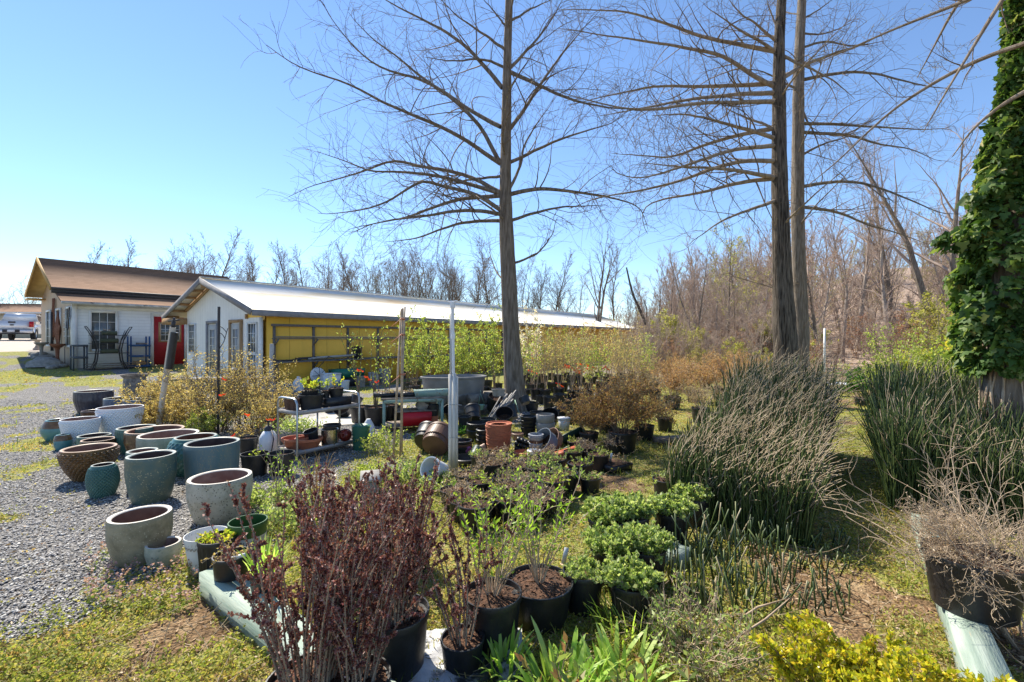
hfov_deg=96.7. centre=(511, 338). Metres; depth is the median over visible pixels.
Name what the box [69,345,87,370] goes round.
plant stand
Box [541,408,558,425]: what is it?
nursery pot
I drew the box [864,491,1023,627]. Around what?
potted shrub
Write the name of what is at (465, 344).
potted plant
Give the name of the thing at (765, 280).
bare tree
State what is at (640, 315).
bare tree
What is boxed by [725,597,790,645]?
broken reed
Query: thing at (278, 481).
twig clump
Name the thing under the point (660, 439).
timber board
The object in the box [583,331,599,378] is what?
potted plant
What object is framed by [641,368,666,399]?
potted plant
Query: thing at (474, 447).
plastic pot
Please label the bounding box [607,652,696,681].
red tipped shrub
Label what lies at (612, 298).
bare tree
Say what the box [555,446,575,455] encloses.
window box
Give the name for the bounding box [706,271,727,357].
bare tree
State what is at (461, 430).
leafy plant
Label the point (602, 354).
potted plant
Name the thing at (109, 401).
glazed planter
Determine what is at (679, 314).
bare tree
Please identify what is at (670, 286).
bare tree
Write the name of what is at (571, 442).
potted plant
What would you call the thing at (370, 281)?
bare tree
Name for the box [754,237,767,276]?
bare tree
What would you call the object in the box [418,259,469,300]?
bare tree
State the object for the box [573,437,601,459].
potted plant
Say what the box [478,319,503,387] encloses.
potted plant
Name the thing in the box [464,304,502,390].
potted plant
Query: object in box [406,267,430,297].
bare tree
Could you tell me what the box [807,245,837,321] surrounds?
bare tree
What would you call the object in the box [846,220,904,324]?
bare tree
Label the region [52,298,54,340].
iron trellis
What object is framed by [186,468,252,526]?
glazed planter
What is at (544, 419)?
pot stack
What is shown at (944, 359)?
green shrub
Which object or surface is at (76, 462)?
glazed planter
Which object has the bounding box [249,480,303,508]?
leafy plant
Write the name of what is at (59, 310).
window
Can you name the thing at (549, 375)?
potted plant
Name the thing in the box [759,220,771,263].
bare tree
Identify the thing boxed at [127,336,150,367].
blue shelf
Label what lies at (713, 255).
bare tree
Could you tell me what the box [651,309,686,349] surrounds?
thicket bush
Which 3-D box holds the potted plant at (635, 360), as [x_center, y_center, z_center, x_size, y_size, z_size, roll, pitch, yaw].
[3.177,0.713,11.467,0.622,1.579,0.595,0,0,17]
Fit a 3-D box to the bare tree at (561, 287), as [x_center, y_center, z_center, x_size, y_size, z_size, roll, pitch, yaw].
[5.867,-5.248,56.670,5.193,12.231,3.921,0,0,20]
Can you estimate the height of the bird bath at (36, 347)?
0.494 m
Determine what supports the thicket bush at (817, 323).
on the ground at (14, 355)
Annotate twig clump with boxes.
[253,441,316,503]
[263,448,318,489]
[291,450,337,492]
[349,475,409,537]
[616,572,736,663]
[629,561,784,681]
[810,443,1023,651]
[882,408,1023,556]
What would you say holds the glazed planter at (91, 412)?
on the ground at (14, 355)
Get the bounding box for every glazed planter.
[40,418,64,441]
[53,433,72,450]
[56,442,119,481]
[58,416,101,445]
[73,389,113,413]
[76,432,111,444]
[80,409,95,415]
[80,436,115,444]
[85,462,119,498]
[95,404,144,435]
[103,396,136,406]
[105,504,172,568]
[115,424,154,454]
[122,397,152,404]
[123,425,184,450]
[124,449,176,505]
[125,447,158,456]
[136,429,199,449]
[144,536,181,568]
[166,433,219,477]
[183,437,240,485]
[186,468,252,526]
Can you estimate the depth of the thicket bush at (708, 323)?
28.48 m
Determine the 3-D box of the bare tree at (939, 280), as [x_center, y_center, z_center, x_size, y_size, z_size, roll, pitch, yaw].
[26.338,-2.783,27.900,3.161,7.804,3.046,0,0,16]
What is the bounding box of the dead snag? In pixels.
[626,267,649,330]
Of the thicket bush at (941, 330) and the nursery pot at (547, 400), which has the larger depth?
the thicket bush at (941, 330)
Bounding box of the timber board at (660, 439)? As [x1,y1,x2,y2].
[652,435,684,444]
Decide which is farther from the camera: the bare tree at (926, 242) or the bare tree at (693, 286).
the bare tree at (926, 242)
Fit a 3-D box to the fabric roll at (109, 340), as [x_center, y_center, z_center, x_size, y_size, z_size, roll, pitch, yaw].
[-15.234,0.070,17.216,0.169,0.169,0.520,0,0,36]
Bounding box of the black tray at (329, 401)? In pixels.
[322,395,351,407]
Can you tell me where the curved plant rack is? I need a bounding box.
[84,326,132,370]
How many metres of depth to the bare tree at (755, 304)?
27.61 m
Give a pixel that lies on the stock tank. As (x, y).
(470, 383)
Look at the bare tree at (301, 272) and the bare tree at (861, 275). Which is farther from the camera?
the bare tree at (301, 272)
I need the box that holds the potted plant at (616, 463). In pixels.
[604,452,632,474]
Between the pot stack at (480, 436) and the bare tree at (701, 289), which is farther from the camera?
the bare tree at (701, 289)
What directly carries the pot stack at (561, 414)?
on the ground at (14, 355)
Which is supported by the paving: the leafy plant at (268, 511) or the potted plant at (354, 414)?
the potted plant at (354, 414)
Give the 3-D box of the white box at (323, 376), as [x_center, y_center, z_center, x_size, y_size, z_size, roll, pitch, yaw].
[-5.427,1.265,13.605,0.400,0.470,0.480,0,0,36]
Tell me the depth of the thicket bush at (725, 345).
21.34 m
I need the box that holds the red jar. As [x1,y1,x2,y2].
[338,429,351,440]
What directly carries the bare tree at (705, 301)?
on the ground at (14, 355)
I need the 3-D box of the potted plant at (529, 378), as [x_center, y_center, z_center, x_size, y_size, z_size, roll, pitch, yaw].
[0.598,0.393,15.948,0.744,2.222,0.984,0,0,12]
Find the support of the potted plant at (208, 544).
on the ground at (14, 355)
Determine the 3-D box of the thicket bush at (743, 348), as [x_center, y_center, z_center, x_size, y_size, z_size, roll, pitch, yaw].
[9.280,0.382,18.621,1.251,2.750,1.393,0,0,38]
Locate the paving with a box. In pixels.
[288,405,406,428]
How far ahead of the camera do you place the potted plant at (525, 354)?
14.74 m
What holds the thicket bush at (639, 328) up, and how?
on the ground at (14, 355)
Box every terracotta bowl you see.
[281,434,308,449]
[294,435,322,449]
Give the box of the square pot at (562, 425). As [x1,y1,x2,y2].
[557,416,570,429]
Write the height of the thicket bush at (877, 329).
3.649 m
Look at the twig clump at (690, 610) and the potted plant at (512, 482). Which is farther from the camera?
the potted plant at (512, 482)
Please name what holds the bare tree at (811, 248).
on the ground at (14, 355)
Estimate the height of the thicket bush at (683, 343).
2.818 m
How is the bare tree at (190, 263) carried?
on the ground at (14, 355)
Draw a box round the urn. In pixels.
[120,373,147,397]
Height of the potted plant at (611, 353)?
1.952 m
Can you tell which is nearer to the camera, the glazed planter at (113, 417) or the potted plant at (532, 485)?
the potted plant at (532, 485)
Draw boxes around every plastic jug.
[293,376,303,391]
[365,419,373,436]
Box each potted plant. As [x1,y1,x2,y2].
[195,528,237,571]
[200,537,252,582]
[236,531,293,597]
[240,447,269,477]
[300,376,319,395]
[319,378,329,397]
[328,374,344,396]
[337,321,367,422]
[354,313,396,425]
[376,311,399,420]
[388,314,421,390]
[400,311,416,389]
[407,305,445,374]
[413,313,431,388]
[413,320,429,388]
[423,309,449,374]
[430,472,472,510]
[431,319,469,374]
[436,485,483,523]
[438,313,449,373]
[442,317,467,369]
[443,312,476,373]
[446,459,486,492]
[454,489,496,534]
[455,312,484,373]
[455,319,470,373]
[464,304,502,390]
[466,470,493,495]
[468,447,488,471]
[468,449,508,479]
[473,317,483,373]
[476,305,500,386]
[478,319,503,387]
[478,390,484,409]
[478,487,497,497]
[479,443,509,459]
[482,480,514,520]
[483,314,503,390]
[483,331,502,387]
[485,475,506,490]
[491,484,529,527]
[493,465,530,493]
[493,467,515,481]
[496,450,522,471]
[502,317,532,384]
[505,454,536,473]
[507,484,548,525]
[510,467,538,480]
[519,300,543,393]
[519,321,538,381]
[519,450,539,462]
[520,338,535,394]
[521,328,542,382]
[525,324,552,399]
[525,457,555,475]
[525,468,557,478]
[527,318,561,394]
[527,474,551,496]
[529,482,572,518]
[530,442,558,462]
[531,333,545,381]
[535,330,553,388]
[535,466,570,506]
[539,327,556,381]
[540,450,566,467]
[541,320,567,382]
[542,317,571,392]
[543,322,564,392]
[544,342,556,379]
[548,461,577,495]
[549,387,631,444]
[553,327,572,380]
[555,316,589,397]
[558,336,573,391]
[559,326,588,385]
[559,548,604,616]
[562,340,585,388]
[563,373,644,434]
[563,443,583,465]
[567,321,604,398]
[567,361,677,454]
[567,435,582,446]
[567,454,593,483]
[571,323,591,385]
[571,325,590,380]
[572,330,596,388]
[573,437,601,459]
[577,339,603,399]
[578,470,603,494]
[579,492,636,534]
[580,518,642,593]
[582,335,598,383]
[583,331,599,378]
[587,445,611,471]
[588,342,614,391]
[591,315,616,389]
[593,323,611,379]
[596,549,664,629]
[597,329,613,381]
[598,433,625,454]
[599,326,630,386]
[599,329,616,375]
[601,326,622,387]
[604,452,632,474]
[607,488,662,527]
[609,377,693,441]
[610,310,648,384]
[610,330,630,376]
[611,329,627,381]
[613,520,676,591]
[615,332,627,380]
[616,371,651,393]
[621,342,636,383]
[623,324,644,376]
[625,332,651,384]
[629,340,650,398]
[631,334,650,381]
[636,325,654,374]
[637,347,652,394]
[639,332,658,391]
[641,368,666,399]
[643,359,702,409]
[645,342,662,387]
[645,352,695,389]
[647,488,699,544]
[648,392,691,431]
[651,469,670,495]
[672,479,713,529]
[674,376,723,422]
[675,355,725,402]
[688,345,698,377]
[690,348,742,396]
[690,358,715,388]
[704,373,732,407]
[705,343,718,361]
[713,356,765,385]
[714,347,752,370]
[744,354,772,371]
[850,391,866,405]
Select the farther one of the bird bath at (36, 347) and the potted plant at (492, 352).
the bird bath at (36, 347)
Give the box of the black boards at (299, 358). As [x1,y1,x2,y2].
[274,356,316,360]
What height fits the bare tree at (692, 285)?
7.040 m
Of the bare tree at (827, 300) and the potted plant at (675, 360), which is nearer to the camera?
the potted plant at (675, 360)
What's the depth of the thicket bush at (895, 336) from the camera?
25.42 m
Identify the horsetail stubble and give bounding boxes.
[657,501,850,625]
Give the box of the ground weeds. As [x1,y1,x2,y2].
[0,369,1023,681]
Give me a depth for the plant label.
2.75 m
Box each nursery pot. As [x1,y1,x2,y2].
[333,408,350,416]
[351,394,363,403]
[392,405,400,420]
[444,404,458,421]
[458,415,471,431]
[464,403,480,420]
[480,417,494,421]
[495,406,512,426]
[506,404,517,420]
[526,401,538,411]
[530,410,542,421]
[536,395,543,403]
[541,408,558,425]
[543,395,554,408]
[553,393,566,405]
[565,398,572,410]
[566,412,576,424]
[568,391,578,403]
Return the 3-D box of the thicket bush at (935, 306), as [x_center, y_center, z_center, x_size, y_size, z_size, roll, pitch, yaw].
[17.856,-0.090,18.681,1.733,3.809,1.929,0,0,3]
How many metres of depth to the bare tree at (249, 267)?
45.51 m
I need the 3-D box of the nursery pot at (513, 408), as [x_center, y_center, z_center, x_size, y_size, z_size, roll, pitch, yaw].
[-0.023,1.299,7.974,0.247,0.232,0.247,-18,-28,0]
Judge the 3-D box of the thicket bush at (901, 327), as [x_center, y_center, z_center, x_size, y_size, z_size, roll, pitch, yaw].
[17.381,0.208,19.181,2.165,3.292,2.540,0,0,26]
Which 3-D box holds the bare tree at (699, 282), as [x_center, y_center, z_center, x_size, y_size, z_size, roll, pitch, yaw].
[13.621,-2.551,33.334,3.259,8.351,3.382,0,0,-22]
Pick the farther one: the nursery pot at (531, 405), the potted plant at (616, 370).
the potted plant at (616, 370)
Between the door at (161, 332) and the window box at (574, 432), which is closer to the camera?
the window box at (574, 432)
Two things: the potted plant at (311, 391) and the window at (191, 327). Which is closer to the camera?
the potted plant at (311, 391)
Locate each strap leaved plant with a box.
[474,622,535,679]
[497,616,623,681]
[571,619,689,681]
[586,585,676,647]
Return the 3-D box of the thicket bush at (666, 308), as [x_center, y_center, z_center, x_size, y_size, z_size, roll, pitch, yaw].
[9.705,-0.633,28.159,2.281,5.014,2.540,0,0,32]
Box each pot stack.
[352,423,369,450]
[458,438,471,453]
[458,453,471,467]
[466,421,486,442]
[476,427,487,449]
[485,421,511,452]
[511,432,523,440]
[513,449,526,456]
[520,415,535,436]
[528,432,543,449]
[536,412,554,431]
[553,404,566,416]
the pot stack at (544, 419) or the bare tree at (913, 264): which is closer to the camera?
the pot stack at (544, 419)
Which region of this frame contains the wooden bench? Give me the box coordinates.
[183,376,274,404]
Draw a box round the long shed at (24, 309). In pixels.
[0,304,40,337]
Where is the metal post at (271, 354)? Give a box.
[269,344,279,397]
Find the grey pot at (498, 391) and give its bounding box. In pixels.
[492,388,504,395]
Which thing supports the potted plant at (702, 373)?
on the ground at (14, 355)
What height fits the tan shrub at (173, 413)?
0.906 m
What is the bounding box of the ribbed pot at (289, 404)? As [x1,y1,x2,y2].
[284,397,299,410]
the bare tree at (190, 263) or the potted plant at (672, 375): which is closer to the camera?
the potted plant at (672, 375)
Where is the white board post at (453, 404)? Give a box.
[448,300,458,475]
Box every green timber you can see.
[199,568,395,681]
[911,513,1013,681]
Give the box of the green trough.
[413,388,447,396]
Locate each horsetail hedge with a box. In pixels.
[663,334,866,547]
[842,343,1023,532]
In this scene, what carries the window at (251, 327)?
in the greenhouse shed at (291, 321)
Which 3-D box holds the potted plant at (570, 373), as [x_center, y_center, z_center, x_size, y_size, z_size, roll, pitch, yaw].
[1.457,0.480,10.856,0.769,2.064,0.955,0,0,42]
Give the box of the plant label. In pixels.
[561,547,568,563]
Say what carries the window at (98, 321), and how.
in the house
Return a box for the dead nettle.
[80,540,201,613]
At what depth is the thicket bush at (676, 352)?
17.70 m
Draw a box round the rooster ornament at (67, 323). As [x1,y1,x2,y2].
[66,307,69,329]
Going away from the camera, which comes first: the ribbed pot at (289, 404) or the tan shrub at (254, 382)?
the ribbed pot at (289, 404)
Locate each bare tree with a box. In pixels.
[0,286,31,304]
[0,286,40,306]
[4,275,40,303]
[87,240,106,262]
[88,247,121,264]
[117,235,147,267]
[149,239,193,270]
[151,259,194,271]
[161,232,212,273]
[175,256,197,273]
[176,232,227,274]
[189,258,245,280]
[196,226,244,278]
[223,257,258,283]
[233,256,276,283]
[234,253,258,280]
[236,241,267,280]
[261,240,306,284]
[261,246,286,283]
[277,253,335,288]
[281,268,304,285]
[287,244,317,286]
[289,257,336,290]
[308,240,352,288]
[314,251,364,293]
[321,251,366,290]
[329,238,388,292]
[333,238,364,291]
[336,257,371,291]
[347,260,398,293]
[362,259,430,297]
[367,271,394,293]
[371,234,414,296]
[385,242,426,296]
[386,262,446,297]
[387,241,438,297]
[394,239,442,297]
[405,247,436,298]
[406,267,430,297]
[411,245,475,301]
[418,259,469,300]
[427,240,467,300]
[438,256,469,302]
[443,253,500,304]
[444,266,493,302]
[456,255,494,302]
[464,264,532,304]
[467,236,500,303]
[486,269,545,306]
[516,248,552,308]
[518,279,554,308]
[520,264,554,308]
[534,265,593,312]
[536,250,576,310]
[544,267,578,311]
[575,226,639,321]
[603,246,624,319]
[616,280,669,319]
[620,277,652,327]
[631,271,649,329]
[635,296,658,331]
[640,249,701,325]
[645,291,659,332]
[646,274,705,328]
[652,266,668,314]
[654,261,677,314]
[657,256,679,314]
[658,241,684,341]
[662,262,686,316]
[664,265,690,324]
[664,300,695,333]
[665,241,722,344]
[668,257,735,334]
[672,253,687,291]
[674,301,697,329]
[676,262,715,327]
[677,251,707,322]
[678,244,708,329]
[680,254,713,297]
[680,258,711,330]
[681,274,705,326]
[682,234,707,290]
[685,277,736,353]
[685,285,715,325]
[687,294,710,323]
[694,249,714,303]
[697,255,724,332]
[700,251,729,331]
[702,258,761,325]
[703,218,771,346]
[704,236,733,300]
[706,249,747,360]
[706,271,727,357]
[707,251,764,359]
[708,237,732,272]
[714,243,741,305]
[715,294,744,337]
[717,250,739,351]
[721,282,763,314]
[723,277,770,336]
[724,268,813,323]
[731,226,765,309]
[733,234,762,290]
[733,248,771,316]
[735,254,758,334]
[744,227,771,285]
[744,240,771,310]
[746,240,771,313]
[748,263,766,307]
[750,191,853,369]
[750,254,772,317]
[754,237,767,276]
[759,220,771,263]
[762,249,771,301]
[763,269,825,319]
[806,218,832,316]
[807,229,826,305]
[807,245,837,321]
[808,264,854,330]
[809,232,852,344]
[809,268,852,312]
[810,241,866,338]
[814,204,849,309]
[814,232,879,328]
[814,239,826,303]
[814,251,854,318]
[815,128,931,335]
[816,214,835,277]
[819,207,873,344]
[820,254,843,332]
[823,229,869,330]
[824,214,867,304]
[826,105,987,308]
[828,224,872,362]
[835,238,876,314]
[840,184,899,350]
[843,194,914,360]
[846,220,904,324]
[849,244,882,347]
[854,236,879,314]
[856,208,908,300]
[872,246,918,323]
[873,235,914,331]
[876,210,965,314]
[876,212,922,274]
[878,234,907,319]
[884,228,911,297]
[898,214,917,273]
[902,263,940,309]
[908,211,950,287]
[909,208,951,301]
[909,234,947,292]
[910,209,942,300]
[911,226,948,296]
[914,228,925,272]
[915,208,964,240]
[919,189,968,282]
[919,234,947,317]
[922,252,942,301]
[923,215,958,313]
[925,223,956,303]
[930,198,960,274]
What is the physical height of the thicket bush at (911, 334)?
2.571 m
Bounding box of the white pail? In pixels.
[420,456,448,479]
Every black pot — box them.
[239,435,258,452]
[267,449,294,476]
[298,393,323,409]
[303,427,318,439]
[323,423,340,439]
[351,346,361,358]
[408,375,419,390]
[487,392,502,411]
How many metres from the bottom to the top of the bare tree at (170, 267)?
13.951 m
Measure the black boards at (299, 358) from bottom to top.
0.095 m
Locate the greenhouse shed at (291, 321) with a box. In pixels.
[161,276,634,390]
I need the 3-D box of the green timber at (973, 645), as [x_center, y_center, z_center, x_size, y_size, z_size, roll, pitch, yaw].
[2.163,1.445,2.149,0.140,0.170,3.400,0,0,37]
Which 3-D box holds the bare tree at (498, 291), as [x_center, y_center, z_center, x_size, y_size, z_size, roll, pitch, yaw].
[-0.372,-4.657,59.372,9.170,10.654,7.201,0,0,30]
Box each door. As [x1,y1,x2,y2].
[154,316,183,364]
[208,325,215,383]
[231,324,238,385]
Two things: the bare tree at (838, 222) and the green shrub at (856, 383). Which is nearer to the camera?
the green shrub at (856, 383)
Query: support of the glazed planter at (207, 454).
on the ground at (14, 355)
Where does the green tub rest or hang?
on the ground at (14, 355)
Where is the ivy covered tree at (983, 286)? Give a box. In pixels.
[802,0,1023,431]
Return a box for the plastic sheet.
[409,628,523,681]
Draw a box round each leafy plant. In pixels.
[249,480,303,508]
[250,490,316,535]
[271,487,327,524]
[342,459,390,483]
[355,423,407,453]
[382,455,427,483]
[417,468,455,493]
[458,425,466,434]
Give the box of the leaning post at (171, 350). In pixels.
[156,317,179,424]
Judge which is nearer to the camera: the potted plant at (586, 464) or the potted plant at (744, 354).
the potted plant at (586, 464)
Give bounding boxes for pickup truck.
[0,313,40,339]
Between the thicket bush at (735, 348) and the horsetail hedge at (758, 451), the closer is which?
the horsetail hedge at (758, 451)
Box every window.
[45,310,51,346]
[55,308,61,343]
[65,306,70,346]
[88,310,117,351]
[188,323,195,352]
[246,322,257,353]
[246,353,257,380]
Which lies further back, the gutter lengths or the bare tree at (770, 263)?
the bare tree at (770, 263)
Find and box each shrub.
[112,367,200,413]
[114,381,208,424]
[138,344,293,432]
[168,340,304,429]
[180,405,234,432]
[199,377,308,437]
[452,481,567,653]
[480,458,602,634]
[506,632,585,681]
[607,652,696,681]
[654,273,912,378]
[829,322,949,389]
[833,366,881,392]
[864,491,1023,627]
[889,334,961,378]
[906,347,982,398]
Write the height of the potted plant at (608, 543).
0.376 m
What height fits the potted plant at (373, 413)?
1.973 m
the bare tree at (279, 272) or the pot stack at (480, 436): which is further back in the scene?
the bare tree at (279, 272)
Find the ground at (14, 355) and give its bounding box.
[0,267,1023,681]
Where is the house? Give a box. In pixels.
[24,257,228,368]
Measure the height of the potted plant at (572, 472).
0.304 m
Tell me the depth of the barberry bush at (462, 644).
2.03 m
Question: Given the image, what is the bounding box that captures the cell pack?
[514,436,529,449]
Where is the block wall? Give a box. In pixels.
[414,391,507,415]
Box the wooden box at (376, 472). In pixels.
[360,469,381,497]
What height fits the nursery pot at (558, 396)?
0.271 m
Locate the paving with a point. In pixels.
(333, 417)
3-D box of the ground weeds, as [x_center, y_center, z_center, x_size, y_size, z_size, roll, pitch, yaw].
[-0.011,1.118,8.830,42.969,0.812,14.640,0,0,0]
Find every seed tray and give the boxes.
[374,389,395,397]
[398,388,414,396]
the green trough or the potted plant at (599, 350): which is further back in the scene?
the potted plant at (599, 350)
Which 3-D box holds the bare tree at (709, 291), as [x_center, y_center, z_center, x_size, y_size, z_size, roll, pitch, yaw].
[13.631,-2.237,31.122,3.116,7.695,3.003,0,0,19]
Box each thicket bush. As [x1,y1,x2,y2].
[608,307,627,322]
[612,304,643,372]
[619,308,667,375]
[626,319,649,364]
[637,317,658,364]
[638,328,661,380]
[643,322,669,375]
[646,290,687,338]
[647,312,684,377]
[650,309,686,363]
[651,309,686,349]
[652,337,677,366]
[655,335,679,364]
[661,312,704,361]
[663,343,690,363]
[672,336,687,358]
[679,323,703,362]
[681,304,732,364]
[684,325,722,364]
[687,318,720,361]
[691,346,706,376]
[695,331,723,364]
[697,327,724,352]
[698,310,720,348]
[708,335,725,364]
[713,271,764,349]
[717,330,732,361]
[719,336,749,363]
[723,315,755,357]
[726,323,772,359]
[728,283,769,338]
[733,301,770,343]
[735,303,772,363]
[739,320,771,363]
[740,322,769,364]
[743,317,772,358]
[747,305,772,360]
[748,339,772,365]
[753,347,772,362]
[755,310,771,331]
[755,322,772,353]
[809,313,824,354]
[809,340,837,372]
[810,319,837,366]
[810,323,830,368]
[810,341,821,370]
[816,310,861,367]
[836,313,877,358]
[847,302,882,356]
[849,288,877,338]
[849,297,900,367]
[868,302,917,361]
[875,306,919,357]
[877,321,909,357]
[886,287,919,331]
[890,292,941,328]
[892,301,948,354]
[893,306,950,355]
[900,290,947,361]
[901,324,924,363]
[914,302,954,369]
[916,293,950,345]
[919,296,955,368]
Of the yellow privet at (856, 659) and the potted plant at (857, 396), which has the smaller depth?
the yellow privet at (856, 659)
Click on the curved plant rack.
(124, 336)
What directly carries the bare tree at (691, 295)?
on the ground at (14, 355)
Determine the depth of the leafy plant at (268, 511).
3.49 m
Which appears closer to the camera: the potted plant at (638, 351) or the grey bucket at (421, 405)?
the grey bucket at (421, 405)
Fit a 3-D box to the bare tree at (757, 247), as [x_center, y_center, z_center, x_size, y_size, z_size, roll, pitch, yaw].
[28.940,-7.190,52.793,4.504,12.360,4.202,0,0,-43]
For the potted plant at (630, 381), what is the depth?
10.19 m
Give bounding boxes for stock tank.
[420,374,486,394]
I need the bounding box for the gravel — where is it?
[0,399,624,652]
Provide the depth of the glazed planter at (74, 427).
6.35 m
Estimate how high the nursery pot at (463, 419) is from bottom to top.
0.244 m
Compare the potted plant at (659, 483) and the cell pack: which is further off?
the cell pack
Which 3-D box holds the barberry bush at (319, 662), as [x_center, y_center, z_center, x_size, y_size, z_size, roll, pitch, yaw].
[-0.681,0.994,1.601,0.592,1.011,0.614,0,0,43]
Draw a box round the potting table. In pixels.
[381,396,444,433]
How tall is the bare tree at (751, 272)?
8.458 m
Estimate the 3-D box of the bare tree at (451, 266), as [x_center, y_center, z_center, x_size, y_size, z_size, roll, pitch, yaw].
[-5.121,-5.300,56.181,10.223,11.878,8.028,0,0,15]
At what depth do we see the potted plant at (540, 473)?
4.32 m
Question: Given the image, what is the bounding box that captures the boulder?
[25,357,64,366]
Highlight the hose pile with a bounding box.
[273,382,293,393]
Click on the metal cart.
(297, 413)
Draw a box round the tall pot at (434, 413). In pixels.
[427,404,438,421]
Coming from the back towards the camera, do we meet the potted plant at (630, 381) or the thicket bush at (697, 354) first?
the thicket bush at (697, 354)
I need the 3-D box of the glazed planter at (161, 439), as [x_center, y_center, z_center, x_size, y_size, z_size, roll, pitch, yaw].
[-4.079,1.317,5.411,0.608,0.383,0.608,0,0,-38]
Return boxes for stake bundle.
[488,390,515,420]
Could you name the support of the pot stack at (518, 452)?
on the ground at (14, 355)
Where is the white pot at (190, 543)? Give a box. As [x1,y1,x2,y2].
[183,526,226,574]
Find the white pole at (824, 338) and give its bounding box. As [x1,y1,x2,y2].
[823,328,825,382]
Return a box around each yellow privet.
[748,609,946,681]
[832,628,1016,681]
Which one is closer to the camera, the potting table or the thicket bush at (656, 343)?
the potting table
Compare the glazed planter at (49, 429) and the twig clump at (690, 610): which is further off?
the glazed planter at (49, 429)
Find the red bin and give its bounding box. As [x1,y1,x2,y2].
[403,411,431,425]
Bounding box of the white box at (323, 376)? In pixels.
[319,372,341,389]
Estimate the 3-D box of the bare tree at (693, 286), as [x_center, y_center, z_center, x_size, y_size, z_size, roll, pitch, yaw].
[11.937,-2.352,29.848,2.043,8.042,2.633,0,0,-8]
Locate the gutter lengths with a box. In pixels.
[307,354,355,359]
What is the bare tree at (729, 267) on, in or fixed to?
on the ground at (14, 355)
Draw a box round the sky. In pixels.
[0,0,1003,325]
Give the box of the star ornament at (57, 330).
[54,311,61,343]
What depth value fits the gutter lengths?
14.50 m
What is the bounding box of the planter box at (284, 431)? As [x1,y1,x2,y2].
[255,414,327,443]
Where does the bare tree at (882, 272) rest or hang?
on the ground at (14, 355)
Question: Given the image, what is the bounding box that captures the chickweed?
[0,411,1017,681]
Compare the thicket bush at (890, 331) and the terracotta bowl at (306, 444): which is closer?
the terracotta bowl at (306, 444)
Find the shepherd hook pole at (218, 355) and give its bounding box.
[216,307,227,433]
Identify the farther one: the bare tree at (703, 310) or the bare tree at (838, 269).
the bare tree at (838, 269)
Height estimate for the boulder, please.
0.350 m
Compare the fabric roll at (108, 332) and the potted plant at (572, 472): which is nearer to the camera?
the potted plant at (572, 472)
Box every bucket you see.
[340,380,349,388]
[357,376,365,386]
[368,372,379,385]
[379,368,390,383]
[415,402,430,409]
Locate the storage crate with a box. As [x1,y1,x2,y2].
[132,361,145,364]
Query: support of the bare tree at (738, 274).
on the ground at (14, 355)
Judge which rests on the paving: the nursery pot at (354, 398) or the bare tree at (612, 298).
the nursery pot at (354, 398)
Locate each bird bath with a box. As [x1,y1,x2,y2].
[30,339,40,349]
[34,342,48,356]
[49,344,65,359]
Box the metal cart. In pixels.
[277,390,359,461]
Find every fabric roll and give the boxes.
[100,338,118,342]
[100,349,117,352]
[101,331,116,334]
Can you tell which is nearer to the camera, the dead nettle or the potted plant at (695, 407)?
the dead nettle
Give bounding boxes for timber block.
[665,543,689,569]
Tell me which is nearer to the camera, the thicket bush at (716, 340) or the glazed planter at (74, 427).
the glazed planter at (74, 427)
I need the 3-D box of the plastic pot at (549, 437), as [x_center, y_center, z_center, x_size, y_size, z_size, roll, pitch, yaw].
[0.435,1.347,5.906,0.170,0.340,0.340,38,0,-25]
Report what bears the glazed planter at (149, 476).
on the ground at (14, 355)
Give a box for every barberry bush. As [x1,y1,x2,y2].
[200,463,410,681]
[260,503,438,681]
[284,460,365,583]
[311,451,471,681]
[323,470,420,599]
[373,465,435,574]
[413,506,519,675]
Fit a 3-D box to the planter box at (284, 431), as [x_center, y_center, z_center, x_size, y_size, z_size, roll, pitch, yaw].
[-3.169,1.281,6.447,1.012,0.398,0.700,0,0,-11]
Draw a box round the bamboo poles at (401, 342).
[391,307,405,456]
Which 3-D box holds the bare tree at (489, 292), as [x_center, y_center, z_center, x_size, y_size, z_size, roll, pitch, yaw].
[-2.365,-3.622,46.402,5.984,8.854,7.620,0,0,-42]
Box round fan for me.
[310,356,339,383]
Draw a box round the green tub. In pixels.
[328,368,364,386]
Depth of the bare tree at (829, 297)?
29.70 m
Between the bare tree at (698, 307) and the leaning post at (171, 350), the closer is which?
the leaning post at (171, 350)
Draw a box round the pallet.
[85,362,133,368]
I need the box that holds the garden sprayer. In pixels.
[259,420,276,451]
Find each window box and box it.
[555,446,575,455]
[562,427,584,448]
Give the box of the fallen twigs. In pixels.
[0,408,1023,681]
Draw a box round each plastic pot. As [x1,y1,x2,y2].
[414,421,431,450]
[422,421,447,455]
[469,445,483,458]
[519,395,529,404]
[536,428,557,451]
[550,428,562,451]
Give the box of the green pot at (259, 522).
[227,514,267,569]
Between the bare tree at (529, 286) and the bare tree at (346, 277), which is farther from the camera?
the bare tree at (529, 286)
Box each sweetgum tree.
[223,0,687,412]
[530,0,907,379]
[688,0,983,376]
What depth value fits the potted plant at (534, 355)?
12.88 m
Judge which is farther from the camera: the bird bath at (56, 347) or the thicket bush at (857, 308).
the thicket bush at (857, 308)
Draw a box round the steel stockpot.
[321,427,338,445]
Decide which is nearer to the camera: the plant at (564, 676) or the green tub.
the plant at (564, 676)
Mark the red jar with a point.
(344, 434)
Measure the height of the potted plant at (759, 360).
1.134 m
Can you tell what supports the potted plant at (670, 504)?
on the ground at (14, 355)

